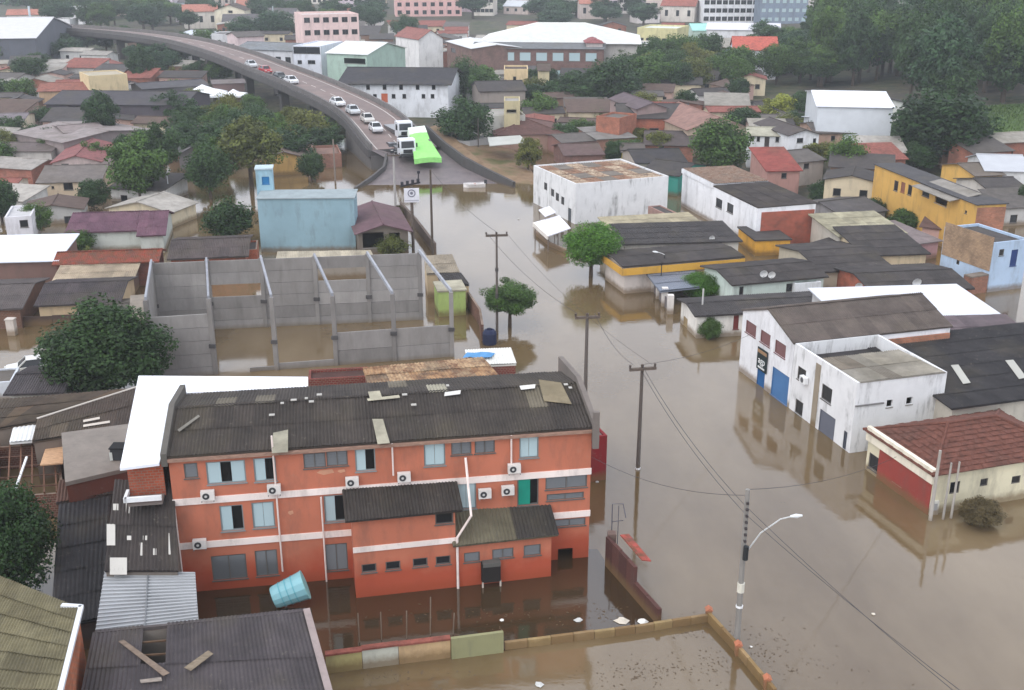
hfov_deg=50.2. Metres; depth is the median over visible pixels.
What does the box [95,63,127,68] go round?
house
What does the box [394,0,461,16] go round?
pink tower
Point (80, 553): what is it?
dark roof shed
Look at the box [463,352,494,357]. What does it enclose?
blue tarp
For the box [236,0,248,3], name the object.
house
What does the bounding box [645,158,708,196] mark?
teal house
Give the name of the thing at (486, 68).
tree
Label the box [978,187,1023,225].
house
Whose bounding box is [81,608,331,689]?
grey roof house
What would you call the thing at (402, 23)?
tree
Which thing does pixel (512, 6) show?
house
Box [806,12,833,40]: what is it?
tree
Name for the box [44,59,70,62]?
house
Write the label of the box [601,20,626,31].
house
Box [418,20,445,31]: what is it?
house
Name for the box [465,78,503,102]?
house
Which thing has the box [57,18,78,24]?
white flat houses
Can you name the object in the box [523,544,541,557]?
window
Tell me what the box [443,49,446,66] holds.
house
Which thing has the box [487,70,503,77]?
house
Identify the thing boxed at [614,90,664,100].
house
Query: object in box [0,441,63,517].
ruined shed
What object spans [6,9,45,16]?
house
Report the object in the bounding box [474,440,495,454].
window
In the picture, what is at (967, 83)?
tree
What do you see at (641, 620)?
litter
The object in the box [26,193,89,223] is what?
house
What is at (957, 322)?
purple roof shed
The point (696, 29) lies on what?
mint roof hall
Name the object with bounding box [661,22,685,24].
house
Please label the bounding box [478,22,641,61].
school hall
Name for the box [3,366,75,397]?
grey roof house
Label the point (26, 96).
house
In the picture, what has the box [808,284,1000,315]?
pale metal hall
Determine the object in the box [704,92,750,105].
house
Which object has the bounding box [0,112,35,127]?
grey wide roof house
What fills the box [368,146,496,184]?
road ramp
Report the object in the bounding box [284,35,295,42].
house
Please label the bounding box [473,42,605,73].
school
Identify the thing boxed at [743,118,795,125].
house
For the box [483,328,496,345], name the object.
blue barrel
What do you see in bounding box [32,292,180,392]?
mango tree
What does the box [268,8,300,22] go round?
house
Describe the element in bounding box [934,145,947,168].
house
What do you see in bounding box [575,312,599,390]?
utility pole
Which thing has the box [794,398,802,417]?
window
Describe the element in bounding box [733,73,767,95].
house
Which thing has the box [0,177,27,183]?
house
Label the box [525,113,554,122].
house
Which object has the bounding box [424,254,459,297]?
tin roof house
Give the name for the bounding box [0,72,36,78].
house
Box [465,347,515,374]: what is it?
white roof kiosk
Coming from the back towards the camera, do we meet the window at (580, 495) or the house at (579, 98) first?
the house at (579, 98)
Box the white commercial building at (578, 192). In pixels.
[533,159,668,223]
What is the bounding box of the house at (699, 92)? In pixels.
[689,87,730,100]
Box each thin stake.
[357,613,359,642]
[380,612,381,639]
[430,597,430,635]
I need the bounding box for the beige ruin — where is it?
[312,145,341,167]
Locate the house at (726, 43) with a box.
[707,38,730,47]
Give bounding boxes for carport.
[487,135,523,145]
[646,270,699,292]
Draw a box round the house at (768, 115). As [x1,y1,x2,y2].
[758,114,794,119]
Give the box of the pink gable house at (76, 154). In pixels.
[49,137,114,164]
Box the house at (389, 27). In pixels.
[386,20,395,35]
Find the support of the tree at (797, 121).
on the ground at (892, 85)
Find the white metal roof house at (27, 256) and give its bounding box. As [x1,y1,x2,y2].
[0,233,79,282]
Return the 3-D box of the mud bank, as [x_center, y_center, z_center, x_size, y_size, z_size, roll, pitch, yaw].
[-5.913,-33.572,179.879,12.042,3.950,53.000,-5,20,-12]
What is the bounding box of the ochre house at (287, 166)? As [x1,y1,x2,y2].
[259,148,306,174]
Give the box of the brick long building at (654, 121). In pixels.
[614,103,688,129]
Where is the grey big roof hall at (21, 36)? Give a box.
[0,17,72,59]
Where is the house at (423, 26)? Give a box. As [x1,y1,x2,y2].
[418,25,427,28]
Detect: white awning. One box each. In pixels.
[533,215,570,251]
[539,206,555,220]
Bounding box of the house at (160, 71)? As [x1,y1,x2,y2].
[159,70,198,73]
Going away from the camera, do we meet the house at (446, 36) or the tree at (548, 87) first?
the tree at (548, 87)
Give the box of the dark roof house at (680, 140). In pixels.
[643,130,694,161]
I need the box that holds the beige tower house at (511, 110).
[504,96,519,127]
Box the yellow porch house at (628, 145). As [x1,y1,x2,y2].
[619,142,644,158]
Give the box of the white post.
[4,317,17,335]
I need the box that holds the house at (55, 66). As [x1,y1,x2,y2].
[32,63,67,76]
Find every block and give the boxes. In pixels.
[79,70,128,89]
[303,0,327,3]
[329,0,363,6]
[474,0,496,15]
[619,0,628,13]
[646,0,661,18]
[789,334,946,452]
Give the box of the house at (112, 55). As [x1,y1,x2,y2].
[79,50,119,61]
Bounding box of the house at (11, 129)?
[0,126,21,135]
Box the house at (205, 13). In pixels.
[181,4,217,28]
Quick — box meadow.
[895,104,1023,132]
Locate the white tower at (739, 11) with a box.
[697,0,754,22]
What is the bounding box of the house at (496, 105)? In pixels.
[475,103,503,108]
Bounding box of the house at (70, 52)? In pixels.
[59,47,98,58]
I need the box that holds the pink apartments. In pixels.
[294,11,359,42]
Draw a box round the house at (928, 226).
[919,216,941,237]
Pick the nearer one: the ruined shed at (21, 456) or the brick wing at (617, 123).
the ruined shed at (21, 456)
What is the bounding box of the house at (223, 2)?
[214,0,231,5]
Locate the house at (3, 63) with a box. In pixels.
[0,60,8,67]
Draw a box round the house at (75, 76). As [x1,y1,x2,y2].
[68,74,79,78]
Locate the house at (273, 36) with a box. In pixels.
[260,31,293,41]
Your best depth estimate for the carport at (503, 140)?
172.05 m
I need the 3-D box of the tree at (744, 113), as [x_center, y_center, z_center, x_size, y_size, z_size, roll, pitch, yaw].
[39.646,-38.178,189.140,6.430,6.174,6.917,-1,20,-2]
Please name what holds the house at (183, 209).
on the ground at (892, 85)
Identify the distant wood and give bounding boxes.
[0,0,618,11]
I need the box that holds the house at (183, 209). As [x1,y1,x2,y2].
[104,191,198,227]
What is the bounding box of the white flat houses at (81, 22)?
[69,6,86,23]
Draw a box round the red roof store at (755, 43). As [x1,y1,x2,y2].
[730,36,778,79]
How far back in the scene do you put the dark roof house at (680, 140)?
172.23 m
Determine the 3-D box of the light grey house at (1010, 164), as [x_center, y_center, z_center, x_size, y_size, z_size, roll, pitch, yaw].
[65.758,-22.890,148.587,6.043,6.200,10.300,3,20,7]
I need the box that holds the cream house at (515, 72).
[504,65,527,81]
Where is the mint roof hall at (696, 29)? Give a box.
[688,23,706,39]
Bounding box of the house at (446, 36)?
[438,33,461,38]
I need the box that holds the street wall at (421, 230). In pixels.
[400,202,436,254]
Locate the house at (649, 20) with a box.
[629,7,660,22]
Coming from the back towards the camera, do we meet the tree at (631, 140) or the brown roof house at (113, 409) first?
the tree at (631, 140)
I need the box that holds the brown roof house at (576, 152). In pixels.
[551,142,604,162]
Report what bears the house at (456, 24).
on the ground at (892, 85)
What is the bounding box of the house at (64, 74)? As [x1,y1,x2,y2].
[38,69,74,78]
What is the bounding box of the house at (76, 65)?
[66,58,110,74]
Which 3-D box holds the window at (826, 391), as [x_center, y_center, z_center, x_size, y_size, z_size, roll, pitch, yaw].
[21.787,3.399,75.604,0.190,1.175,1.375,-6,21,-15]
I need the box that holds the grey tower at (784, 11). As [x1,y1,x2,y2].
[753,0,807,23]
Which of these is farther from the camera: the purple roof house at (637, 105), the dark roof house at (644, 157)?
the purple roof house at (637, 105)
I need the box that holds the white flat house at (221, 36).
[211,31,230,42]
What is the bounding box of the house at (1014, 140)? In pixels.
[990,131,1023,155]
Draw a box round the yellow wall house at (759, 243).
[737,226,791,255]
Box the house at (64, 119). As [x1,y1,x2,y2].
[50,118,85,122]
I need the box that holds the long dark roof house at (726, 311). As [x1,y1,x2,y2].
[677,291,812,337]
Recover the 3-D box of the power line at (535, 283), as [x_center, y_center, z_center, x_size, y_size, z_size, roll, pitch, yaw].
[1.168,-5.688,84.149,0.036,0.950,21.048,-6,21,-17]
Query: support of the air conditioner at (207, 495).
attached to the orange building at (310, 448)
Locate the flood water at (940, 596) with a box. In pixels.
[0,138,1023,689]
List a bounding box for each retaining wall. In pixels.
[354,153,387,188]
[425,125,515,187]
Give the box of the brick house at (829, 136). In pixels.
[800,122,856,147]
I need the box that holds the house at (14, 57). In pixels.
[7,55,40,65]
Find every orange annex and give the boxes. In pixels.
[342,457,471,597]
[452,502,558,586]
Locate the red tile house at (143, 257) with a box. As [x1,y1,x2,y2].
[51,248,166,285]
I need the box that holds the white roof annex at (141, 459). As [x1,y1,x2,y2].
[120,376,307,506]
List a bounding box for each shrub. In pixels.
[65,229,97,250]
[74,178,111,206]
[82,245,92,250]
[373,233,411,253]
[396,205,404,214]
[680,271,719,297]
[697,317,723,339]
[806,179,824,199]
[869,196,889,215]
[886,207,919,227]
[957,494,1007,527]
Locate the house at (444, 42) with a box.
[443,39,454,45]
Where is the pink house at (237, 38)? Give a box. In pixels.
[225,30,264,45]
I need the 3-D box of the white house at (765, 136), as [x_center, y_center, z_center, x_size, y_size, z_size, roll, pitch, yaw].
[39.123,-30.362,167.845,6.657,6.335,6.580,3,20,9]
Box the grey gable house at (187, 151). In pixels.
[178,145,192,171]
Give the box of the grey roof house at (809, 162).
[787,148,826,185]
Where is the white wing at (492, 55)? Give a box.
[446,37,517,69]
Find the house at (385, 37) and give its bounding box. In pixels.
[369,33,393,41]
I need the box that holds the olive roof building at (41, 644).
[0,576,85,689]
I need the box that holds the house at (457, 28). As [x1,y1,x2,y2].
[444,27,468,37]
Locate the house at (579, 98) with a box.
[563,97,606,116]
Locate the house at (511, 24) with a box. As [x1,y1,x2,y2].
[506,21,537,28]
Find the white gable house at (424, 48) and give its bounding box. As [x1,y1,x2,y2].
[395,26,443,66]
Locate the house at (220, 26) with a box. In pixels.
[216,21,234,30]
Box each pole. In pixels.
[332,139,335,183]
[387,153,399,205]
[429,169,433,254]
[485,232,507,332]
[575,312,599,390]
[629,363,656,469]
[734,488,802,639]
[928,450,941,520]
[942,463,951,519]
[950,461,960,518]
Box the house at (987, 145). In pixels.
[947,135,1015,163]
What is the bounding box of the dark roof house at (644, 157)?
[620,148,687,166]
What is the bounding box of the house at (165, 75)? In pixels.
[157,70,207,82]
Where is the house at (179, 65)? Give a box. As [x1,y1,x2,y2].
[165,60,197,69]
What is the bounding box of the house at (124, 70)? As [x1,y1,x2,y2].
[93,69,127,72]
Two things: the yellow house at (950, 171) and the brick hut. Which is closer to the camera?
the brick hut
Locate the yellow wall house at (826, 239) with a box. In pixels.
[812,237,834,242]
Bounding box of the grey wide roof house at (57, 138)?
[11,121,148,156]
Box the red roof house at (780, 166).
[748,147,802,193]
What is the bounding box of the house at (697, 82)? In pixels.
[658,77,702,97]
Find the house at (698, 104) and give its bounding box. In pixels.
[658,98,703,110]
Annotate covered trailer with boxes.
[407,126,441,163]
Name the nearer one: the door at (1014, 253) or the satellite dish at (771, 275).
the satellite dish at (771, 275)
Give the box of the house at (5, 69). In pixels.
[0,66,12,71]
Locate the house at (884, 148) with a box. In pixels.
[850,142,908,163]
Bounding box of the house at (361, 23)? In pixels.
[359,21,364,25]
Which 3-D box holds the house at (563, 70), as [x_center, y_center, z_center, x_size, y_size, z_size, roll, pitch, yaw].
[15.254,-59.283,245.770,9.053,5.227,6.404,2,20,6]
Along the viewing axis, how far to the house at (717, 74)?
237.70 m
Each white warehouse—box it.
[705,22,780,37]
[739,292,952,407]
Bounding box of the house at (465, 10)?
[462,7,471,11]
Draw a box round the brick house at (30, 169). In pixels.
[0,156,53,183]
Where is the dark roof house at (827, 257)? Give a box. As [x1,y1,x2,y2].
[775,241,889,286]
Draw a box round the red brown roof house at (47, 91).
[36,81,88,108]
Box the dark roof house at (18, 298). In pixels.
[0,277,49,328]
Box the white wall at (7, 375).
[0,367,19,398]
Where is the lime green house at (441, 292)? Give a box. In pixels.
[433,280,466,316]
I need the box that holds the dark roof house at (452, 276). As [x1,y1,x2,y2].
[438,272,468,306]
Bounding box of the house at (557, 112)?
[520,106,565,123]
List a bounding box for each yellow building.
[637,24,688,39]
[871,162,1008,246]
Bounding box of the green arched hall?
[325,41,405,79]
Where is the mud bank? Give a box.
[435,125,533,181]
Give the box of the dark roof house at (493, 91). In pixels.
[470,80,526,110]
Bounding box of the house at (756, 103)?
[750,100,772,113]
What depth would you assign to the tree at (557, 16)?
399.12 m
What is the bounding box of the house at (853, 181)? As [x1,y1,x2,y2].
[822,166,873,198]
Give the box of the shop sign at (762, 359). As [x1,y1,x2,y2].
[756,346,767,373]
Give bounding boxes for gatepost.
[705,605,712,613]
[734,639,742,655]
[762,673,771,689]
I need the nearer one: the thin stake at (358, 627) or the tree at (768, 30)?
the thin stake at (358, 627)
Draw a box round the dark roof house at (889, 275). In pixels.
[834,263,974,291]
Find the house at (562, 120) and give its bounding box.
[556,116,595,125]
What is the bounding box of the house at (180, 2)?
[177,0,186,5]
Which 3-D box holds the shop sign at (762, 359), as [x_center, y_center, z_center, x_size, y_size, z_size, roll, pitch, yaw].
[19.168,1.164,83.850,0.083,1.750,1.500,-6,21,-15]
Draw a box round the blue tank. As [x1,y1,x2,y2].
[269,571,310,607]
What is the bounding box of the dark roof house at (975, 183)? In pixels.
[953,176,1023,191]
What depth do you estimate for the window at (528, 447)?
58.20 m
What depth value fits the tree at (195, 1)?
453.42 m
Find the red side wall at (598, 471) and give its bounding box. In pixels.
[590,429,606,481]
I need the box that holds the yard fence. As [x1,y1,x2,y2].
[651,282,673,313]
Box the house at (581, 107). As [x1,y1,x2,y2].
[564,98,609,117]
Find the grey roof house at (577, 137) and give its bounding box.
[548,131,597,154]
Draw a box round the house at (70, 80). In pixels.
[55,79,79,81]
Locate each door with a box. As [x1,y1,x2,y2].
[381,93,387,101]
[568,208,570,221]
[733,315,738,329]
[757,369,764,387]
[764,137,769,146]
[770,366,788,406]
[818,409,835,439]
[842,430,846,449]
[1009,249,1017,266]
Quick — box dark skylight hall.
[867,322,1023,421]
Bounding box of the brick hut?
[248,240,258,258]
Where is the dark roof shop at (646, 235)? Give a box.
[609,220,742,250]
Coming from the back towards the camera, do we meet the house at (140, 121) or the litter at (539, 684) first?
the house at (140, 121)
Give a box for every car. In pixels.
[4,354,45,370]
[245,60,257,67]
[258,65,271,72]
[272,71,285,78]
[284,75,298,83]
[329,96,345,105]
[345,104,360,114]
[360,112,374,122]
[368,121,382,132]
[386,142,396,152]
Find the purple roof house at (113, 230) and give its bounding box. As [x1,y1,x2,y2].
[64,210,148,249]
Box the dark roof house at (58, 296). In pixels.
[33,276,137,315]
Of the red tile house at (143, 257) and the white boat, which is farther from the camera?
the white boat
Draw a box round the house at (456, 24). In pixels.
[442,22,469,35]
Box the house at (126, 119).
[113,113,134,125]
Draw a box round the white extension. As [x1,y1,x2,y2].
[792,280,820,291]
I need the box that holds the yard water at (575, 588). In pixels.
[197,549,653,667]
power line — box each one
[487,233,575,312]
[509,236,650,363]
[592,457,726,494]
[642,372,958,689]
[643,367,952,689]
[648,335,747,363]
[750,457,894,489]
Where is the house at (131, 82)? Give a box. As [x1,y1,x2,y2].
[128,81,135,89]
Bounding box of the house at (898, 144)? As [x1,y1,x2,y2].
[852,135,906,153]
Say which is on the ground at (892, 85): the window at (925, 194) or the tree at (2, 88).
the tree at (2, 88)
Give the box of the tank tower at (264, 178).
[254,164,274,194]
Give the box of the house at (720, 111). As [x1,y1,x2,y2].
[704,106,760,118]
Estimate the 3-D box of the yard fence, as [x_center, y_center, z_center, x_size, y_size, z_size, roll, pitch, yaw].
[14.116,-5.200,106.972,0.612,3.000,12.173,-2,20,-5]
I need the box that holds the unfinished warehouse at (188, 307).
[143,249,454,375]
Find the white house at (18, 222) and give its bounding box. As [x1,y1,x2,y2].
[4,205,40,234]
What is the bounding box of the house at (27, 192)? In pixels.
[7,183,50,205]
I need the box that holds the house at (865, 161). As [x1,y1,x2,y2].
[828,151,894,170]
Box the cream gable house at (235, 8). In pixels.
[213,3,251,28]
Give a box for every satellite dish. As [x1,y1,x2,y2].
[760,270,767,277]
[768,272,775,279]
[912,279,921,284]
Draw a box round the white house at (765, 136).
[745,126,780,167]
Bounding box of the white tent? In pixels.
[193,85,247,99]
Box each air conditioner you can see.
[192,538,206,551]
[200,489,214,502]
[267,483,280,496]
[345,476,358,488]
[397,471,410,483]
[478,488,491,500]
[501,484,513,497]
[507,463,520,475]
[799,374,808,384]
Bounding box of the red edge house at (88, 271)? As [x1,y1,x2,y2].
[52,263,140,292]
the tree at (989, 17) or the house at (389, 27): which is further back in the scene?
the house at (389, 27)
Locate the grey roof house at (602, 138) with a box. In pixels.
[576,126,637,156]
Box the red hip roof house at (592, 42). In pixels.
[583,37,603,46]
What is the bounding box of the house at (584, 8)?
[577,0,608,18]
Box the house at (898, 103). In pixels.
[890,97,906,121]
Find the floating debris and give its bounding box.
[335,603,913,689]
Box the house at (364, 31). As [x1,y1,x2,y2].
[359,26,380,40]
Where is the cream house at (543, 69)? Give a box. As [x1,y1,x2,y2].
[536,63,550,82]
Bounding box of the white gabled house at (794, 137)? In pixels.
[753,117,821,149]
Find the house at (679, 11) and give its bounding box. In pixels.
[660,0,698,21]
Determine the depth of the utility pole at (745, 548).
51.42 m
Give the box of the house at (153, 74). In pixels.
[126,68,160,82]
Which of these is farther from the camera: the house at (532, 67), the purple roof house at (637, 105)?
the house at (532, 67)
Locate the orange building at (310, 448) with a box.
[160,356,599,590]
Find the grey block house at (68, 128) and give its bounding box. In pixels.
[52,122,103,133]
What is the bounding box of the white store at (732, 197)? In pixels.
[681,165,817,243]
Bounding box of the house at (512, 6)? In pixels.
[503,0,533,14]
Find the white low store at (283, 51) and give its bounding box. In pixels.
[239,41,302,63]
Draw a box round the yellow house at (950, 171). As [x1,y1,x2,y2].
[939,162,1006,182]
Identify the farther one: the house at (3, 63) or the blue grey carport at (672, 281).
the house at (3, 63)
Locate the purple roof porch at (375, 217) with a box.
[351,200,412,254]
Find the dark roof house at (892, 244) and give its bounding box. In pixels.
[832,224,930,264]
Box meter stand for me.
[481,558,500,587]
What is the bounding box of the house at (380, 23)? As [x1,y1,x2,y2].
[347,8,383,24]
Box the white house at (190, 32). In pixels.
[184,30,215,38]
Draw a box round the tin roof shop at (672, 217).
[598,212,699,230]
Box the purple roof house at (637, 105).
[608,92,668,114]
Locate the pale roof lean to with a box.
[276,250,372,279]
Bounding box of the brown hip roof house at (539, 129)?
[493,117,563,152]
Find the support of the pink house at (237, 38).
on the ground at (892, 85)
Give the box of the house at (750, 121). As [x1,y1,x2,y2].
[747,118,785,125]
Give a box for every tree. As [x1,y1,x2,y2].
[0,78,10,91]
[0,115,26,127]
[0,128,17,141]
[0,141,18,156]
[0,178,19,223]
[0,474,61,591]
[3,77,37,95]
[8,56,48,76]
[16,0,46,6]
[17,200,53,230]
[27,0,55,8]
[27,51,50,62]
[27,122,38,127]
[28,106,51,122]
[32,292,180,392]
[37,0,74,17]
[50,37,82,56]
[60,33,71,41]
[72,0,101,24]
[72,36,86,46]
[74,0,98,5]
[80,89,120,125]
[80,140,108,150]
[83,37,93,47]
[84,1,116,25]
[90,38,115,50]
[101,128,172,196]
[103,0,125,24]
[112,133,129,144]
[113,0,136,14]
[122,43,145,56]
[123,44,156,73]
[124,4,159,28]
[130,119,181,165]
[137,1,171,25]
[137,11,166,29]
[144,43,175,55]
[149,50,182,69]
[149,88,198,115]
[160,2,181,23]
[160,118,196,149]
[163,50,187,59]
[167,108,198,125]
[169,5,182,24]
[174,9,199,29]
[177,105,210,117]
[178,137,237,197]
[179,60,204,70]
[179,119,228,150]
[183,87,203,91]
[184,0,208,3]
[190,131,229,162]
[192,29,211,38]
[198,194,258,235]
[203,0,224,7]
[204,61,233,78]
[209,103,238,124]
[210,91,243,117]
[212,106,258,130]
[215,115,287,187]
[222,14,260,30]
[236,93,267,110]
[241,103,276,116]
[245,0,267,5]
[247,4,268,13]
[248,105,274,117]
[253,9,294,30]
[253,112,289,130]
[264,0,286,7]
[268,124,316,154]
[274,0,296,7]
[274,121,296,136]
[275,106,302,123]
[286,0,311,5]
[287,108,332,133]
[293,1,316,11]
[294,152,325,180]
[307,126,345,146]
[317,0,354,10]
[318,3,335,10]
[321,116,341,133]
[349,5,365,21]
[360,6,386,25]
[361,2,386,25]
[370,1,386,13]
[388,12,419,33]
[431,93,494,140]
[449,54,485,96]
[455,0,491,18]
[466,67,500,96]
[478,64,494,72]
[478,277,538,327]
[514,136,542,169]
[520,89,558,112]
[521,0,552,20]
[522,76,545,85]
[525,83,547,100]
[528,68,536,78]
[532,68,559,78]
[535,9,574,21]
[541,2,569,14]
[543,69,607,96]
[544,80,562,91]
[546,0,574,12]
[551,122,577,132]
[560,220,624,276]
[566,118,595,131]
[567,0,577,15]
[575,86,598,96]
[581,54,646,97]
[588,5,623,21]
[589,0,621,21]
[604,139,623,159]
[614,139,639,141]
[618,64,649,88]
[620,53,640,63]
[622,0,644,8]
[626,2,662,25]
[628,47,678,83]
[632,90,660,101]
[632,127,647,141]
[634,36,664,55]
[639,35,667,48]
[640,130,673,147]
[659,33,680,52]
[659,54,673,62]
[662,48,693,61]
[666,56,692,74]
[666,62,695,85]
[672,34,706,52]
[674,89,698,101]
[681,41,705,60]
[681,55,715,85]
[688,115,754,167]
[698,32,724,52]
[701,49,719,62]
[704,55,727,79]
[711,49,727,58]
[712,44,761,75]
[720,54,754,79]
[723,106,761,125]
[725,75,751,92]
[746,24,788,35]
[749,19,770,28]
[756,42,799,84]
[758,93,797,113]
[771,32,796,44]
[773,28,797,35]
[775,112,803,126]
[777,38,794,74]
[778,36,810,82]
[783,25,800,30]
[784,109,803,121]
[785,29,806,39]
[790,92,806,111]
[791,36,817,79]
[792,89,806,96]
[794,29,808,40]
[796,17,812,30]
[797,50,850,86]
[799,44,840,86]
[802,141,835,162]
[803,0,822,23]
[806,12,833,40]
[807,5,849,82]
[814,0,850,19]
[823,46,839,81]
[825,132,870,164]
[833,8,881,85]
[838,10,890,82]
[842,0,887,65]
[867,1,884,72]
[870,7,907,77]
[870,25,896,80]
[884,3,898,72]
[886,0,897,10]
[888,4,916,75]
[889,88,1006,159]
[890,123,902,140]
[891,8,936,97]
[894,0,946,86]
[895,0,938,8]
[895,16,944,96]
[904,145,938,168]
[905,140,925,167]
[908,10,983,92]
[923,51,983,98]
[941,0,979,26]
[968,6,989,80]
[970,17,999,92]
[971,9,1007,91]
[973,32,1023,101]
[977,0,1023,91]
[983,5,1023,102]
[988,0,1023,86]
[1017,184,1023,194]
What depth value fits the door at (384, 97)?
212.32 m
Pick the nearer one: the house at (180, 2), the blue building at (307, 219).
the blue building at (307, 219)
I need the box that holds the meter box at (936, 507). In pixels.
[929,500,939,514]
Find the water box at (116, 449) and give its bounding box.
[108,442,124,460]
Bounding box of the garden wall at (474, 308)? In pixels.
[467,292,483,340]
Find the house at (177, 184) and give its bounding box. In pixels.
[108,172,187,200]
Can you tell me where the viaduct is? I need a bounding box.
[67,24,430,170]
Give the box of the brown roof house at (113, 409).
[32,386,135,484]
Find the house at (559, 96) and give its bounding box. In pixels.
[543,91,580,114]
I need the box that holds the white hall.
[805,90,895,139]
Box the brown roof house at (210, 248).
[167,234,253,274]
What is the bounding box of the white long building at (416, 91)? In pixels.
[338,66,462,117]
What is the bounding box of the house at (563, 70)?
[559,68,599,81]
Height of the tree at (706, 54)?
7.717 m
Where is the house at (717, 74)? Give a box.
[701,67,720,87]
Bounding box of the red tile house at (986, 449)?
[863,408,1023,514]
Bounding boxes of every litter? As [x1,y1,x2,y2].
[535,682,543,687]
[613,617,629,623]
[637,618,648,623]
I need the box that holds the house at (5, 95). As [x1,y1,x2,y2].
[0,92,27,98]
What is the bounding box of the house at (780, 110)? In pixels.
[766,104,804,115]
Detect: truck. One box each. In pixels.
[384,120,414,137]
[390,137,417,157]
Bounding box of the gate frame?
[607,503,650,561]
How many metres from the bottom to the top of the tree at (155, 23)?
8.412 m
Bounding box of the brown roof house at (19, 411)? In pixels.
[0,388,127,445]
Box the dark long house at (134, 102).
[43,90,211,117]
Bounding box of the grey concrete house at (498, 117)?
[480,109,524,136]
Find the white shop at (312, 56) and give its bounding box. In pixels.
[293,41,342,76]
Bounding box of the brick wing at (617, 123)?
[596,112,636,134]
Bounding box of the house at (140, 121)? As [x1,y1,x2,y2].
[130,115,173,132]
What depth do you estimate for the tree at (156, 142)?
155.81 m
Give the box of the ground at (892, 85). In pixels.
[0,0,1023,199]
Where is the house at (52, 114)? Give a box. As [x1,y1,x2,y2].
[40,107,84,124]
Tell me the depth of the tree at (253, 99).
209.01 m
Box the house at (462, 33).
[435,30,467,37]
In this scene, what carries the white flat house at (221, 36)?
on the ground at (892, 85)
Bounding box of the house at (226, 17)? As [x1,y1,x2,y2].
[221,14,258,21]
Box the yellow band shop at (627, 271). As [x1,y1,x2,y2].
[601,243,744,293]
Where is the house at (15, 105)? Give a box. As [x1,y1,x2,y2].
[0,99,41,124]
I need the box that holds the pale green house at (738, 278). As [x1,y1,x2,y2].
[700,258,828,295]
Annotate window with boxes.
[19,220,28,227]
[63,183,73,190]
[64,216,70,222]
[121,195,127,200]
[183,463,199,479]
[205,460,247,485]
[211,553,248,581]
[219,504,245,532]
[251,501,276,529]
[253,457,277,483]
[254,549,279,577]
[262,177,269,184]
[285,57,290,62]
[293,47,319,53]
[303,452,326,469]
[304,18,309,22]
[305,30,310,35]
[313,17,319,22]
[314,30,319,34]
[323,17,328,22]
[323,495,344,523]
[325,543,348,572]
[326,451,348,467]
[342,17,347,21]
[342,29,347,34]
[351,17,356,21]
[355,449,376,472]
[361,563,377,574]
[385,561,401,571]
[412,557,428,568]
[423,444,446,467]
[434,513,454,525]
[435,555,451,566]
[450,442,472,456]
[458,483,476,510]
[463,551,480,563]
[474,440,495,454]
[492,547,514,559]
[507,52,513,60]
[516,478,539,506]
[518,437,539,459]
[520,52,530,60]
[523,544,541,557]
[536,52,546,60]
[545,475,587,490]
[546,492,584,501]
[552,53,563,60]
[555,517,586,528]
[569,53,579,60]
[585,53,596,61]
[683,316,687,327]
[715,197,721,209]
[726,203,733,214]
[739,286,743,294]
[744,320,756,338]
[759,329,770,348]
[773,340,785,359]
[781,173,786,178]
[786,283,792,291]
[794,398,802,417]
[796,366,805,380]
[797,138,802,142]
[820,384,831,405]
[833,188,840,196]
[859,190,867,196]
[867,452,878,473]
[893,180,898,191]
[901,182,905,193]
[907,185,911,195]
[921,191,928,198]
[949,481,959,493]
[980,478,987,485]
[998,249,1003,256]
[1009,215,1017,223]
[1011,475,1020,483]
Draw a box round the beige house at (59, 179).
[35,164,116,195]
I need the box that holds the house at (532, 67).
[528,66,555,78]
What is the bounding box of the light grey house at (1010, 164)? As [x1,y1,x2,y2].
[966,153,1023,183]
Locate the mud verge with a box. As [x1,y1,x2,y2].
[430,126,532,183]
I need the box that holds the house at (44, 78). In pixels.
[29,74,63,87]
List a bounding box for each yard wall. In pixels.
[23,314,74,325]
[325,635,450,673]
[451,630,503,658]
[504,614,707,649]
[534,230,566,253]
[605,536,637,596]
[633,582,661,620]
[707,612,776,689]
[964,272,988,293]
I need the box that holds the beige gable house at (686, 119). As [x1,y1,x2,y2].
[663,101,745,156]
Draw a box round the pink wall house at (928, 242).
[889,220,942,258]
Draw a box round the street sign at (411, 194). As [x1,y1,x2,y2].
[400,171,419,250]
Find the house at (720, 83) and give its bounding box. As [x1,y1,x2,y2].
[709,78,755,99]
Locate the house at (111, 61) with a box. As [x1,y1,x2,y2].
[109,59,122,63]
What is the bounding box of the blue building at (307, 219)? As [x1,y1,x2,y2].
[255,189,357,251]
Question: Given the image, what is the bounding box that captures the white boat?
[463,180,486,187]
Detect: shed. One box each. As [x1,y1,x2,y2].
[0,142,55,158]
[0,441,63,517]
[53,496,110,648]
[56,464,170,509]
[61,424,128,501]
[77,298,129,320]
[95,571,198,630]
[104,479,181,576]
[129,79,209,90]
[130,294,143,321]
[210,78,245,102]
[308,367,364,385]
[363,357,497,382]
[457,135,489,145]
[648,205,676,213]
[801,116,808,121]
[808,210,907,242]
[813,196,889,216]
[944,314,1015,329]
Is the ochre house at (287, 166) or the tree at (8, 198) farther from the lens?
the ochre house at (287, 166)
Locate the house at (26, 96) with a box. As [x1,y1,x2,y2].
[9,93,43,107]
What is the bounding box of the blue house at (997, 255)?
[940,222,1023,291]
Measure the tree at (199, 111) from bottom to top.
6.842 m
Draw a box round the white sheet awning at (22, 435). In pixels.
[10,425,35,444]
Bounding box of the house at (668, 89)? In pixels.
[642,83,675,99]

